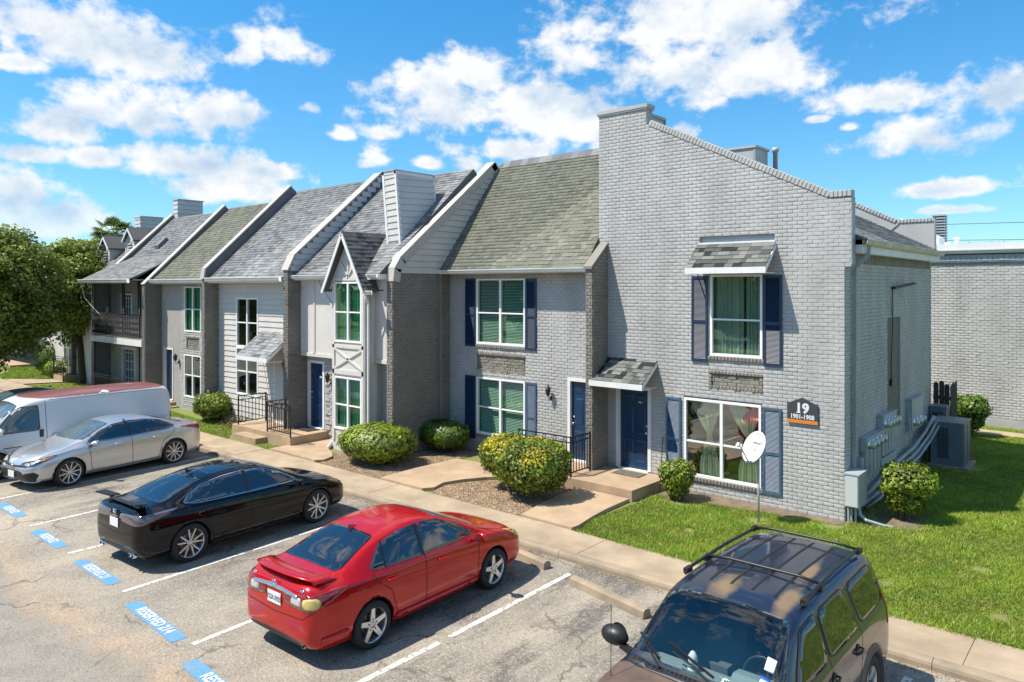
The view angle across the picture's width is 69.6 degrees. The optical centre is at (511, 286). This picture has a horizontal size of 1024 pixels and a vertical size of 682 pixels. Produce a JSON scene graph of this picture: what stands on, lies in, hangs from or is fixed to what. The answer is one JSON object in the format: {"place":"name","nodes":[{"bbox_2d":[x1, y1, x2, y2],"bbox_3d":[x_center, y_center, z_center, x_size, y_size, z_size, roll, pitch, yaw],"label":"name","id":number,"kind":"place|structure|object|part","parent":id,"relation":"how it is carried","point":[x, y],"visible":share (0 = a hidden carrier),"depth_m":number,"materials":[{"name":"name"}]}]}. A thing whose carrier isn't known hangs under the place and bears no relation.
{"place":"outdoors","nodes":[
{"label":"outdoors","id":0,"kind":"place"},
{"bbox_2d":[28,382,88,388],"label":"grass","id":1,"kind":"structure","parent":0,"point":[64,386],"depth_m":36.28,"materials":[{"name":"green plant"}]},
{"bbox_2d":[171,411,232,438],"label":"grass","id":2,"kind":"structure","parent":0,"point":[215,426],"depth_m":25.74,"materials":[{"name":"green plant"}]},
{"bbox_2d":[253,442,278,449],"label":"grass","id":3,"kind":"structure","parent":0,"point":[264,446],"depth_m":22.60,"materials":[{"name":"green plant"}]},
{"bbox_2d":[0,391,966,681],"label":"parking lot","id":4,"kind":"structure","parent":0,"point":[78,603],"depth_m":11.10,"materials":[{"name":"grey asphalt"}]},
{"bbox_2d":[0,385,54,400],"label":"parked car","id":5,"kind":"object","parent":4,"relation":"on","point":[8,393],"visible":0.11,"depth_m":25.38,"materials":[{"name":"blue paint"}]},
{"bbox_2d":[0,382,170,478],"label":"cargo van","id":6,"kind":"object","parent":4,"relation":"on","point":[29,418],"visible":0.52,"depth_m":20.35,"materials":[{"name":"paint"}]},
{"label":"side window","id":7,"kind":"part","parent":6,"relation":"part of","materials":[{"name":"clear glass"}]},
{"bbox_2d":[1,411,199,485],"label":"parked car","id":8,"kind":"object","parent":4,"relation":"on","point":[71,455],"visible":1,"depth_m":19.37,"materials":[{"name":"grey paint"}]},
{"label":"side window","id":9,"kind":"part","parent":8,"relation":"part of","materials":[{"name":"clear glass"}]},
{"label":"rear window","id":10,"kind":"part","parent":8,"relation":"part of","materials":[{"name":"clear glass"}]},
{"bbox_2d":[96,459,342,561],"bbox_3d":[-5.698,4.265,15.048,2.270,1.470,4.704,0,0,37],"label":"parked car","id":11,"kind":"object","parent":4,"relation":"on","point":[188,514],"visible":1,"depth_m":13.90,"materials":[{"name":"black paint"}]},
{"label":"rear window","id":12,"kind":"part","parent":11,"relation":"part of","materials":[{"name":"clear glass"}]},
{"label":"side window","id":13,"kind":"part","parent":11,"relation":"part of","materials":[{"name":"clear glass"}]},
{"bbox_2d":[247,504,518,650],"bbox_3d":[-1.796,4.259,11.733,2.190,1.482,4.557,0,0,39],"label":"parked car","id":14,"kind":"object","parent":4,"relation":"on","point":[362,578],"visible":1,"depth_m":10.55,"materials":[{"name":"red paint"}]},
{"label":"rear window","id":15,"kind":"part","parent":14,"relation":"part of","materials":[{"name":"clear glass"}]},
{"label":"side window","id":16,"kind":"part","parent":14,"relation":"part of","materials":[{"name":"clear glass"}]},
{"bbox_2d":[516,548,550,569],"bbox_3d":[0.089,4.930,13.703,0.180,0.140,1.697,0,0,-39],"label":"wheel stop","id":17,"kind":"object","parent":4,"relation":"on","point":[534,560],"visible":0.45,"depth_m":13.23,"materials":[{"name":"concrete"}]},
{"bbox_2d":[569,575,650,619],"bbox_3d":[1.530,4.930,11.752,0.180,0.140,1.632,0,0,-38],"label":"wheel stop","id":18,"kind":"object","parent":4,"relation":"on","point":[614,599],"visible":1,"depth_m":11.62,"materials":[{"name":"concrete"}]},
{"bbox_2d":[597,524,888,681],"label":"suv","id":19,"kind":"object","parent":4,"relation":"on","point":[766,607],"visible":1,"depth_m":8.24,"materials":[{"name":"black paint"}]},
{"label":"side window","id":20,"kind":"part","parent":19,"relation":"part of","materials":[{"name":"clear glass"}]},
{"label":"side window","id":21,"kind":"part","parent":19,"relation":"part of","materials":[{"name":"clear glass"}]},
{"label":"side window","id":22,"kind":"part","parent":19,"relation":"part of","materials":[{"name":"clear glass"}]},
{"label":"side window","id":23,"kind":"part","parent":19,"relation":"part of","materials":[{"name":"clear glass"}]},
{"bbox_2d":[430,480,574,515],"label":"gravel","id":24,"kind":"structure","parent":0,"point":[489,494],"depth_m":17.19,"materials":[{"name":"brown gravel"}]},
{"bbox_2d":[478,431,575,499],"bbox_3d":[0.169,4.160,17.313,2.691,1.548,1.868,0,0,41],"label":"shrub","id":25,"kind":"object","parent":24,"relation":"on","point":[536,465],"visible":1,"depth_m":16.58,"materials":[{"name":"green plant"}]},
{"bbox_2d":[0,378,1023,681],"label":"sidewalk","id":26,"kind":"structure","parent":0,"point":[958,656],"depth_m":13.36,"materials":[{"name":"concrete"}]},
{"bbox_2d":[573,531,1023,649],"bbox_3d":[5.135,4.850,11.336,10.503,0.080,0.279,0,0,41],"label":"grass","id":27,"kind":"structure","parent":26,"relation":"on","point":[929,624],"depth_m":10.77,"materials":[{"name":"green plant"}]},
{"bbox_2d":[0,0,1023,249],"label":"sky","id":28,"kind":"structure","parent":0,"point":[123,109],"materials":[{"name":"blue"}]},
{"bbox_2d":[18,368,1023,649],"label":"lawn ground","id":29,"kind":"structure","parent":0,"point":[678,502],"depth_m":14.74,"materials":[{"name":"green plant"}]},
{"bbox_2d":[0,307,44,367],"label":"building","id":30,"kind":"structure","parent":29,"relation":"on","point":[14,362],"depth_m":46.68,"materials":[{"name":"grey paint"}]},
{"bbox_2d":[0,365,52,378],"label":"grass","id":31,"kind":"structure","parent":29,"relation":"on","point":[29,372],"depth_m":40.99,"materials":[{"name":"green plant"}]},
{"bbox_2d":[4,379,67,384],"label":"walkway","id":32,"kind":"structure","parent":29,"relation":"on","point":[33,381],"depth_m":37.55,"materials":[{"name":"concrete"}]},
{"bbox_2d":[34,342,55,373],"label":"shrub","id":33,"kind":"object","parent":29,"relation":"on","point":[44,356],"visible":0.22,"depth_m":40.23,"materials":[{"name":"green plant"}]},
{"bbox_2d":[43,359,67,376],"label":"shrub","id":34,"kind":"object","parent":29,"relation":"on","point":[48,367],"visible":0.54,"depth_m":39.14,"materials":[{"name":"green plant"}]},
{"bbox_2d":[53,373,77,381],"bbox_3d":[-23.034,4.750,38.325,1.400,0.400,1.000,0,0,41],"label":"step","id":35,"kind":"object","parent":29,"relation":"on","point":[70,378],"visible":0.5,"depth_m":37.86,"materials":[{"name":"concrete"}]},
{"bbox_2d":[53,355,77,381],"bbox_3d":[-23.029,4.265,38.255,1.536,1.370,0.936,0,0,41],"label":"iron railing","id":36,"kind":"object","parent":29,"relation":"on","point":[61,365],"visible":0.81,"depth_m":37.86,"materials":[{"name":"black metal"}]},
{"bbox_2d":[46,236,106,383],"bbox_3d":[-22.845,1.249,38.042,5.270,7.608,5.354,0,0,-8],"label":"tree","id":37,"kind":"object","parent":29,"relation":"on","point":[84,258],"visible":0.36,"depth_m":36.97,"materials":[{"name":"green plant"}]},
{"bbox_2d":[76,238,100,246],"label":"tree","id":38,"kind":"object","parent":29,"relation":"on","point":[97,240],"visible":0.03,"depth_m":53.22,"materials":[{"name":"green plant"}]},
{"bbox_2d":[45,216,163,383],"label":"townhouse","id":39,"kind":"structure","parent":29,"relation":"on","point":[117,248],"depth_m":38.04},
{"bbox_2d":[63,336,70,368],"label":"window","id":40,"kind":"structure","parent":39,"relation":"in","point":[67,349],"depth_m":39.29,"materials":[{"name":"white glass"}]},
{"bbox_2d":[88,215,134,240],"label":"palm tree","id":41,"kind":"object","parent":29,"relation":"on","point":[116,223],"visible":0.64,"depth_m":74.47,"materials":[{"name":"green plant"}]},
{"bbox_2d":[94,373,136,384],"bbox_3d":[-17.359,4.415,32.195,4.436,0.970,0.036,0,0,41],"label":"iron railing","id":42,"kind":"object","parent":29,"relation":"on","point":[102,379],"visible":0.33,"depth_m":32.70,"materials":[{"name":"black metal"}]},
{"bbox_2d":[77,199,227,384],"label":"townhouse","id":43,"kind":"structure","parent":29,"relation":"on","point":[126,328],"depth_m":33.14,"materials":[{"name":"paint"}]},
{"bbox_2d":[120,293,131,335],"bbox_3d":[-17.468,1.265,33.449,1.300,1.930,0.200,0,0,41],"label":"door","id":44,"kind":"structure","parent":43,"relation":"in","point":[126,294],"depth_m":33.50,"materials":[{"name":"blue paint"}]},
{"bbox_2d":[122,346,135,382],"bbox_3d":[-17.259,3.765,33.269,1.490,2.070,0.200,0,0,41],"label":"door","id":45,"kind":"structure","parent":43,"relation":"in","point":[127,349],"depth_m":33.35,"materials":[{"name":"blue paint"}]},
{"bbox_2d":[192,390,231,421],"bbox_3d":[-10.847,4.335,26.726,1.585,1.182,1.204,0,0,41],"label":"shrub","id":46,"kind":"object","parent":29,"relation":"on","point":[212,405],"visible":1,"depth_m":26.34,"materials":[{"name":"green plant"}]},
{"bbox_2d":[148,185,295,420],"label":"townhouse","id":47,"kind":"structure","parent":29,"relation":"on","point":[190,316],"depth_m":29.53,"materials":[{"name":"paint"}]},
{"bbox_2d":[164,347,172,400],"bbox_3d":[-14.158,3.615,30.472,0.840,2.170,0.200,0,0,41],"label":"door","id":48,"kind":"structure","parent":47,"relation":"in","point":[168,352],"depth_m":30.56,"materials":[{"name":"blue paint"}]},
{"bbox_2d":[184,354,201,397],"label":"window","id":49,"kind":"structure","parent":47,"relation":"in","point":[192,363],"depth_m":29.59,"materials":[{"name":"white glass"}]},
{"bbox_2d":[184,286,201,332],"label":"window","id":50,"kind":"structure","parent":47,"relation":"in","point":[192,294],"depth_m":29.09,"materials":[{"name":"white plastic"}]},
{"bbox_2d":[214,414,253,429],"bbox_3d":[-9.614,4.622,25.630,1.979,0.641,1.443,0,0,41],"label":"border plant","id":51,"kind":"object","parent":29,"relation":"on","point":[232,419],"visible":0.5,"depth_m":25.62,"materials":[{"name":"green plant"}]},
{"bbox_2d":[233,431,266,444],"bbox_3d":[-8.325,4.835,23.414,1.350,0.230,0.400,0,0,41],"label":"step","id":52,"kind":"object","parent":29,"relation":"on","point":[248,437],"visible":0.79,"depth_m":23.20,"materials":[{"name":"concrete"}]},
{"bbox_2d":[232,419,329,445],"bbox_3d":[-7.546,4.760,23.944,3.440,0.380,1.420,0,0,41],"label":"porch","id":53,"kind":"object","parent":29,"relation":"on","point":[258,427],"visible":0.71,"depth_m":23.13,"materials":[{"name":"concrete"}]},
{"bbox_2d":[238,392,266,424],"bbox_3d":[-8.720,4.230,24.756,0.036,1.260,1.036,0,0,41],"label":"iron railing","id":54,"kind":"object","parent":53,"relation":"on","point":[265,396],"visible":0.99,"depth_m":24.84,"materials":[{"name":"black metal"}]},
{"bbox_2d":[267,399,290,437],"bbox_3d":[-6.995,4.255,22.990,1.356,1.310,0.686,0,0,41],"label":"iron railing","id":55,"kind":"object","parent":53,"relation":"on","point":[274,413],"visible":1,"depth_m":22.94,"materials":[{"name":"black metal"}]},
{"bbox_2d":[293,426,319,431],"bbox_3d":[-6.568,4.559,23.578,0.800,0.018,0.450,0,0,41],"label":"doormat","id":56,"kind":"object","parent":53,"relation":"on","point":[307,429],"visible":1,"depth_m":23.48,"materials":[{"name":"grey fabric"}]},
{"bbox_2d":[270,439,332,462],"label":"walkway","id":57,"kind":"structure","parent":29,"relation":"on","point":[319,451],"depth_m":21.64,"materials":[{"name":"concrete"}]},
{"bbox_2d":[334,420,417,464],"bbox_3d":[-3.764,4.304,20.412,2.472,1.257,1.957,0,0,41],"label":"shrub","id":58,"kind":"object","parent":29,"relation":"on","point":[375,442],"visible":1,"depth_m":19.76,"materials":[{"name":"green plant"}]},
{"bbox_2d":[290,162,500,453],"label":"townhouse","id":59,"kind":"structure","parent":29,"relation":"on","point":[395,236],"depth_m":22.08,"materials":[{"name":"paint"}]},
{"bbox_2d":[307,359,324,429],"bbox_3d":[-6.315,3.495,23.849,0.910,2.210,0.180,0,0,41],"label":"door","id":60,"kind":"structure","parent":59,"relation":"in","point":[316,368],"depth_m":23.90,"materials":[{"name":"blue wood"}]},
{"bbox_2d":[325,372,331,385],"bbox_3d":[-5.779,2.905,23.192,0.180,0.450,0.218,0,0,41],"label":"wall lantern","id":61,"kind":"object","parent":59,"relation":"attached to","point":[327,376],"depth_m":23.13,"materials":[{"name":"black metal"}]},
{"bbox_2d":[334,375,360,429],"bbox_3d":[-4.794,3.470,21.845,1.310,1.580,0.204,0,0,41],"label":"window","id":62,"kind":"structure","parent":59,"relation":"in","point":[349,403],"depth_m":21.90,"materials":[{"name":"white glass"}]},
{"bbox_2d":[334,282,360,343],"bbox_3d":[-4.794,0.760,21.845,1.310,1.800,0.204,0,0,41],"label":"window","id":63,"kind":"structure","parent":59,"relation":"in","point":[349,311],"depth_m":21.88,"materials":[{"name":"white glass"}]},
{"bbox_2d":[320,447,481,478],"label":"gravel","id":64,"kind":"structure","parent":29,"relation":"on","point":[382,466],"depth_m":20.42,"materials":[{"name":"brown gravel"}]},
{"bbox_2d":[419,417,471,452],"bbox_3d":[-2.017,4.387,21.800,1.775,1.083,1.308,0,0,41],"label":"shrub","id":65,"kind":"object","parent":64,"relation":"on","point":[448,434],"visible":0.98,"depth_m":21.32,"materials":[{"name":"green plant"}]},
{"bbox_2d":[380,458,502,490],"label":"walkway","id":66,"kind":"structure","parent":29,"relation":"on","point":[432,477],"depth_m":18.78,"materials":[{"name":"concrete"}]},
{"bbox_2d":[437,148,598,463],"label":"townhouse","id":67,"kind":"structure","parent":29,"relation":"on","point":[529,236],"depth_m":21.28,"materials":[{"name":"brick"}]},
{"bbox_2d":[476,376,525,438],"bbox_3d":[-0.063,3.510,21.627,1.870,1.680,0.880,0,0,41],"label":"window","id":68,"kind":"structure","parent":67,"relation":"in","point":[500,403],"depth_m":21.58,"materials":[{"name":"white glass"}]},
{"bbox_2d":[476,278,525,346],"bbox_3d":[-0.063,0.735,21.627,1.870,1.930,0.880,0,0,41],"label":"window","id":69,"kind":"structure","parent":67,"relation":"in","point":[500,303],"depth_m":21.74,"materials":[{"name":"glass"}]},
{"bbox_2d":[545,385,552,399],"bbox_3d":[0.998,2.875,20.031,0.180,0.450,0.218,0,0,41],"label":"wall lantern","id":70,"kind":"object","parent":67,"relation":"attached to","point":[548,389],"depth_m":19.97,"materials":[{"name":"black metal"}]},
{"bbox_2d":[567,377,585,463],"bbox_3d":[1.873,3.540,19.462,0.950,2.220,0.200,0,0,41],"label":"door","id":71,"kind":"structure","parent":67,"relation":"in","point":[576,387],"depth_m":19.62,"materials":[{"name":"blue wood"}]},
{"bbox_2d":[521,488,628,530],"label":"walkway","id":72,"kind":"structure","parent":29,"relation":"on","point":[574,510],"depth_m":16.06,"materials":[{"name":"concrete"}]},
{"bbox_2d":[560,461,665,501],"bbox_3d":[1.969,4.795,18.476,3.500,0.310,1.690,0,0,41],"label":"porch","id":73,"kind":"object","parent":29,"relation":"on","point":[605,479],"visible":0.43,"depth_m":17.59,"materials":[{"name":"concrete"}]},
{"bbox_2d":[518,428,590,476],"bbox_3d":[1.073,4.295,18.791,1.666,1.270,0.876,0,0,41],"label":"iron railing","id":74,"kind":"object","parent":73,"relation":"on","point":[571,442],"visible":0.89,"depth_m":18.31,"materials":[{"name":"black metal"}]},
{"bbox_2d":[612,469,646,477],"bbox_3d":[2.897,4.629,18.252,0.750,0.018,0.420,0,0,41],"label":"doormat","id":75,"kind":"object","parent":73,"relation":"on","point":[629,473],"visible":1,"depth_m":18.21,"materials":[{"name":"grey fabric"}]},
{"bbox_2d":[659,437,662,490],"bbox_3d":[3.608,4.275,17.806,0.024,1.199,0.567,0,0,19],"label":"metal rod","id":76,"kind":"object","parent":29,"relation":"on","point":[661,459],"visible":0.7,"depth_m":17.88,"materials":[{"name":"grey metal"}]},
{"bbox_2d":[736,431,765,521],"bbox_3d":[4.942,4.004,15.196,0.559,1.991,0.597,0,0,41],"label":"satellite dish","id":77,"kind":"object","parent":29,"relation":"on","point":[753,448],"visible":1,"depth_m":15.32,"materials":[{"name":"white metal"}]},
{"bbox_2d":[583,103,945,520],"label":"townhouse","id":78,"kind":"structure","parent":29,"relation":"on","point":[735,295],"depth_m":17.39,"materials":[{"name":"brick"}]},
{"bbox_2d":[616,387,650,472],"bbox_3d":[3.092,3.590,18.678,1.020,2.160,0.200,0,0,41],"label":"door","id":79,"kind":"structure","parent":78,"relation":"in","point":[633,418],"depth_m":18.73,"materials":[{"name":"blue wood"}]},
{"bbox_2d":[684,397,761,488],"bbox_3d":[5.133,3.590,17.424,1.890,1.860,0.880,0,0,41],"label":"window","id":80,"kind":"structure","parent":78,"relation":"in","point":[713,428],"depth_m":17.49,"materials":[{"name":"white plastic"}]},
{"bbox_2d":[710,274,763,358],"bbox_3d":[5.399,0.670,17.196,1.250,1.900,0.880,0,0,41],"label":"window","id":81,"kind":"structure","parent":78,"relation":"in","point":[736,300],"depth_m":17.06,"materials":[{"name":"glass"}]},
{"bbox_2d":[787,398,817,424],"bbox_3d":[6.251,2.672,15.871,0.650,0.555,0.034,0,0,41],"label":"building sign","id":82,"kind":"object","parent":78,"relation":"attached to","point":[802,411],"visible":1,"depth_m":15.86,"materials":[{"name":"grey"}]},
{"bbox_2d":[857,457,863,468],"bbox_3d":[7.516,4.250,15.917,0.110,1.100,0.200,0,0,41],"label":"junction box","id":83,"kind":"object","parent":78,"relation":"attached to","point":[860,462],"visible":0.25,"depth_m":15.86,"materials":[{"name":"grey metal"}]},
{"bbox_2d":[859,429,887,475],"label":"meter bank","id":84,"kind":"structure","parent":78,"relation":"attached to","point":[871,442],"depth_m":16.33,"materials":[{"name":"grey metal"}]},
{"bbox_2d":[880,449,896,468],"bbox_3d":[8.880,4.080,17.488,0.130,0.200,1.400,0,0,41],"label":"junction box","id":85,"kind":"object","parent":78,"relation":"attached to","point":[890,456],"visible":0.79,"depth_m":17.45,"materials":[{"name":"grey metal"}]},
{"bbox_2d":[877,408,901,456],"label":"meter bank","id":86,"kind":"structure","parent":78,"relation":"attached to","point":[889,420],"depth_m":17.36,"materials":[{"name":"grey metal"}]},
{"bbox_2d":[890,282,916,385],"bbox_3d":[9.843,1.173,18.555,1.443,2.555,0.150,0,0,-43],"label":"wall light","id":87,"kind":"object","parent":78,"relation":"attached to","point":[893,305],"visible":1,"depth_m":18.14,"materials":[{"name":"black plastic"}]},
{"bbox_2d":[906,394,926,430],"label":"meter bank","id":88,"kind":"structure","parent":78,"relation":"attached to","point":[914,410],"depth_m":19.28,"materials":[{"name":"grey metal"}]},
{"bbox_2d":[652,491,931,530],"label":"bare soil","id":89,"kind":"structure","parent":29,"relation":"on","point":[889,519],"depth_m":15.87,"materials":[{"name":"brown soil"}]},
{"bbox_2d":[656,457,697,501],"bbox_3d":[3.779,4.420,16.963,0.941,1.004,0.878,0,0,41],"label":"shrub","id":90,"kind":"object","parent":89,"relation":"on","point":[676,476],"visible":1,"depth_m":16.73,"materials":[{"name":"green plant"}]},
{"bbox_2d":[861,415,939,508],"bbox_3d":[9.409,4.172,17.913,0.387,1.564,6.150,0,0,43],"label":"conduit run","id":91,"kind":"object","parent":89,"relation":"on","point":[930,436],"visible":0.74,"depth_m":18.96,"materials":[{"name":"grey metal"}]},
{"bbox_2d":[875,459,942,521],"bbox_3d":[8.300,4.284,15.420,1.196,1.280,1.171,0,0,41],"label":"shrub","id":92,"kind":"object","parent":89,"relation":"on","point":[907,489],"visible":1,"depth_m":15.22,"materials":[{"name":"green plant"}]},
{"bbox_2d":[844,468,891,526],"bbox_3d":[7.380,4.400,15.204,0.832,1.100,0.660,0,0,41],"label":"utility cabinet","id":93,"kind":"object","parent":29,"relation":"on","point":[855,488],"visible":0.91,"depth_m":15.18,"materials":[{"name":"grey metal"}]},
{"bbox_3d":[6.968,4.210,15.140,0.240,0.620,0.011,0,0,41],"label":"door face","id":94,"kind":"part","parent":93,"relation":"part of","materials":[{"name":"grey metal"}]},
{"bbox_2d":[847,433,1023,561],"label":"grass","id":95,"kind":"structure","parent":29,"relation":"on","point":[995,449],"depth_m":16.40,"materials":[{"name":"green plant"}]},
{"bbox_2d":[927,403,949,457],"bbox_3d":[12.318,4.180,21.204,0.620,1.540,0.680,0,0,41],"label":"air conditioner","id":96,"kind":"object","parent":29,"relation":"on","point":[935,409],"visible":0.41,"depth_m":21.10,"materials":[{"name":"grey metal"}]},
{"bbox_2d":[933,381,956,416],"bbox_3d":[12.847,3.826,21.877,0.465,2.148,0.930,0,0,41],"label":"wooden fence","id":97,"kind":"object","parent":29,"relation":"on","point":[945,394],"visible":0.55,"depth_m":21.56,"materials":[{"name":"grey wood"}]},
{"bbox_2d":[927,415,976,471],"bbox_3d":[12.075,4.300,20.246,0.980,1.300,1.250,0,0,41],"label":"air conditioner","id":98,"kind":"object","parent":29,"relation":"on","point":[950,444],"visible":0.98,"depth_m":19.87,"materials":[{"name":"grey metal"}]},
{"bbox_2d":[957,393,993,434],"bbox_3d":[14.919,4.215,24.169,1.466,1.418,1.158,0,0,41],"label":"shrub","id":99,"kind":"object","parent":29,"relation":"on","point":[975,408],"visible":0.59,"depth_m":23.80,"materials":[{"name":"green plant"}]},
{"bbox_2d":[980,425,1023,433],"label":"grass","id":100,"kind":"structure","parent":29,"relation":"on","point":[1006,429],"depth_m":25.12,"materials":[{"name":"green plant"}]},
{"bbox_2d":[196,450,959,681],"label":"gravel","id":101,"kind":"structure","parent":0,"point":[633,582],"depth_m":12.79,"materials":[{"name":"gravel"}]},
{"bbox_2d":[901,214,1023,429],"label":"apartment building","id":102,"kind":"structure","parent":0,"point":[977,318],"depth_m":25.84,"materials":[{"name":"brick"}]},
{"bbox_2d":[948,222,1023,224],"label":"power line","id":103,"kind":"object","parent":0,"point":[987,223],"visible":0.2,"depth_m":83.41,"materials":[{"name":"black plastic"}]},
{"bbox_2d":[948,239,1023,240],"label":"power line","id":104,"kind":"object","parent":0,"point":[999,239],"visible":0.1,"depth_m":82.08,"materials":[{"name":"black plastic"}]},
{"bbox_2d":[971,429,1023,437],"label":"path","id":105,"kind":"structure","parent":0,"point":[998,433],"depth_m":24.42,"materials":[{"name":"concrete"}]},
{"bbox_3d":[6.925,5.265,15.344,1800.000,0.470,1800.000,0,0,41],"label":"ground","id":106,"kind":"structure","parent":0,"visible":0},
{"bbox_2d":[0,223,79,371],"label":"tree","id":107,"kind":"object","parent":106,"relation":"on","point":[32,277],"visible":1,"depth_m":30.50,"materials":[{"name":"green plant"}]},
{"bbox_2d":[204,173,381,428],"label":"townhouse","id":108,"kind":"structure","parent":106,"relation":"on","point":[259,323],"depth_m":25.69,"materials":[{"name":"paint"}]},
{"bbox_2d":[236,298,258,346],"bbox_3d":[-9.074,1.280,26.339,1.460,1.760,0.880,0,0,41],"label":"window","id":109,"kind":"structure","parent":108,"relation":"in","point":[247,310],"depth_m":26.61,"materials":[{"name":"white glass"}]},
{"bbox_2d":[236,347,258,396],"bbox_3d":[-9.074,3.005,26.339,1.460,1.690,0.880,0,0,41],"label":"window","id":110,"kind":"structure","parent":108,"relation":"in","point":[247,376],"depth_m":26.58,"materials":[{"name":"white glass"}]},
{"bbox_2d":[273,361,282,423],"bbox_3d":[-7.615,3.530,24.584,1.080,2.140,0.200,0,0,41],"label":"door","id":111,"kind":"structure","parent":108,"relation":"in","point":[273,361],"depth_m":24.86,"materials":[{"name":"silver metal"}]}
]}

